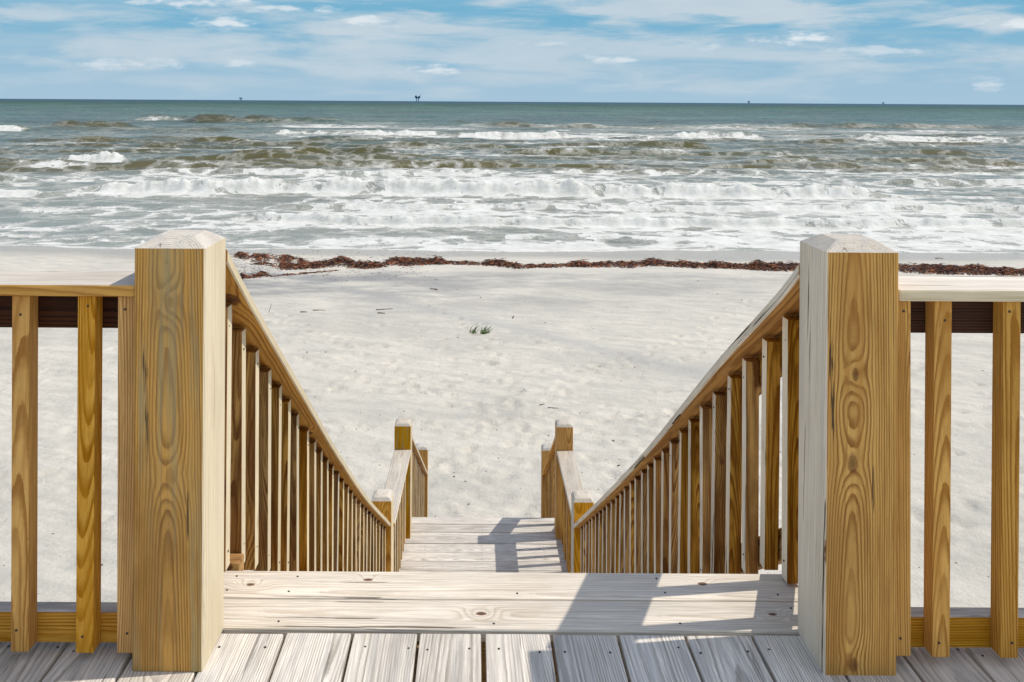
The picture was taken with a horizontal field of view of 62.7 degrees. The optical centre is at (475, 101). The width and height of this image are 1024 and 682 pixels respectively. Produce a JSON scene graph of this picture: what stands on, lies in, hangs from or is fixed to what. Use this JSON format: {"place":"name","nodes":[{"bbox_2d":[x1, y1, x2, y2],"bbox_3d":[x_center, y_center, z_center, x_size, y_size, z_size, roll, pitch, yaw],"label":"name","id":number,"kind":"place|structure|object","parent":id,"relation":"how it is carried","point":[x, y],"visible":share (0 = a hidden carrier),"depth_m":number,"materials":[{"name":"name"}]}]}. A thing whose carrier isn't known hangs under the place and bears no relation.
{"place":"outdoors","nodes":[
{"label":"outdoors","id":0,"kind":"place"},
{"bbox_2d":[3,280,990,597],"bbox_3d":[1.808,5.278,17.768,31.266,0.765,20.146,0,0,0],"label":"shell debris","id":1,"kind":"object","parent":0,"point":[591,418],"visible":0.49,"depth_m":12.85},
{"bbox_2d":[0,99,1023,252],"bbox_3d":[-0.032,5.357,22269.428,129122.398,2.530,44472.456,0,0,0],"label":"sea","id":2,"kind":"structure","parent":0,"point":[437,176],"depth_m":69.21,"materials":[{"name":"liquid"}]},
{"bbox_2d":[0,246,1023,607],"bbox_3d":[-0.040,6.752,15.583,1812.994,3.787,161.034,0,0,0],"label":"sand","id":3,"kind":"structure","parent":0,"point":[606,336],"depth_m":15.67,"materials":[{"name":"white sand"}]},
{"bbox_2d":[469,324,480,333],"bbox_3d":[-0.004,5.068,18.841,0.269,0.290,0.205,0,0,0],"label":"grass tuft","id":4,"kind":"object","parent":3,"relation":"on","point":[474,329],"visible":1,"depth_m":18.83,"materials":[{"name":"green plant"}]},
{"bbox_2d":[399,517,567,572],"bbox_3d":[0.053,4.506,6.687,1.560,1.493,1.812,0,0,0],"label":"stair landing","id":5,"kind":"object","parent":3,"relation":"on","point":[480,544],"visible":0.31,"depth_m":7.10,"materials":[{"name":"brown wood"}]},
{"bbox_2d":[384,418,411,571],"bbox_3d":[-0.632,3.259,6.661,0.147,0.992,1.400,0,0,1],"label":"landing railing","id":6,"kind":"object","parent":5,"relation":"on","point":[399,481],"visible":0.58,"depth_m":6.97,"materials":[{"name":"brown wood"}]},
{"bbox_2d":[554,419,583,572],"bbox_3d":[0.769,3.268,6.661,0.144,0.992,1.398,0,0,0],"label":"landing railing","id":7,"kind":"object","parent":5,"relation":"on","point":[568,481],"visible":0.59,"depth_m":7.08,"materials":[{"name":"brown wood"}]},
{"bbox_3d":[0.059,2.566,3.922,1.483,2.707,3.758,0,0,0],"label":"staircase","id":8,"kind":"object","parent":5,"relation":"on","visible":0},
{"bbox_2d":[224,250,393,571],"bbox_3d":[-0.637,2.039,3.899,0.148,3.432,4.123,0,0,0],"label":"stair railing","id":9,"kind":"object","parent":8,"relation":"attached to","point":[296,498],"visible":0.61,"depth_m":2.52,"materials":[{"name":"brown wood"}]},
{"bbox_2d":[571,264,799,583],"bbox_3d":[0.762,2.059,3.899,0.151,3.410,4.122,0,0,0],"label":"stair railing","id":10,"kind":"object","parent":8,"relation":"attached to","point":[680,495],"visible":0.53,"depth_m":2.58,"materials":[{"name":"brown wood"}]},
{"bbox_2d":[480,324,490,333],"bbox_3d":[0.273,5.089,18.755,0.330,0.244,0.222,0,0,15],"label":"grass tuft","id":11,"kind":"object","parent":3,"relation":"on","point":[484,331],"visible":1,"depth_m":18.74,"materials":[{"name":"green plant"}]},
{"bbox_2d":[0,571,1023,681],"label":"wooden deck","id":12,"kind":"structure","parent":3,"relation":"on","point":[307,626],"depth_m":1.81,"materials":[{"name":"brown wood"}]},
{"bbox_2d":[0,230,225,671],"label":"deck railing","id":13,"kind":"object","parent":12,"relation":"on","point":[161,307],"visible":1,"depth_m":1.72,"materials":[{"name":"brown wood"}]},
{"bbox_2d":[798,234,1023,675],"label":"deck railing","id":14,"kind":"object","parent":12,"relation":"on","point":[866,310],"visible":1,"depth_m":1.72,"materials":[{"name":"brown wood"}]},
{"bbox_2d":[231,249,1023,280],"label":"seaweed","id":15,"kind":"object","parent":3,"relation":"on","point":[973,269],"visible":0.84,"depth_m":29.28,"materials":[{"name":"brown plant"}]},
{"bbox_3d":[0.089,4.473,8.425,1.515,1.241,1.670,0,0,0],"label":"staircase","id":16,"kind":"object","parent":3,"relation":"on","visible":0},
{"bbox_2d":[412,436,428,516],"bbox_3d":[-0.608,4.037,8.351,0.143,2.224,1.981,0,0,1],"label":"stair railing","id":17,"kind":"object","parent":16,"relation":"on","point":[420,458],"visible":0.48,"depth_m":8.69,"materials":[{"name":"brown wood"}]},
{"bbox_2d":[541,438,554,517],"bbox_3d":[0.785,4.045,8.351,0.143,2.224,1.981,0,0,1],"label":"stair railing","id":18,"kind":"object","parent":16,"relation":"on","point":[547,480],"visible":0.41,"depth_m":8.72,"materials":[{"name":"brown wood"}]},
{"bbox_2d":[0,0,1023,104],"label":"sky","id":19,"kind":"structure","parent":0,"point":[643,51],"materials":[{"name":"blue"}]}
]}

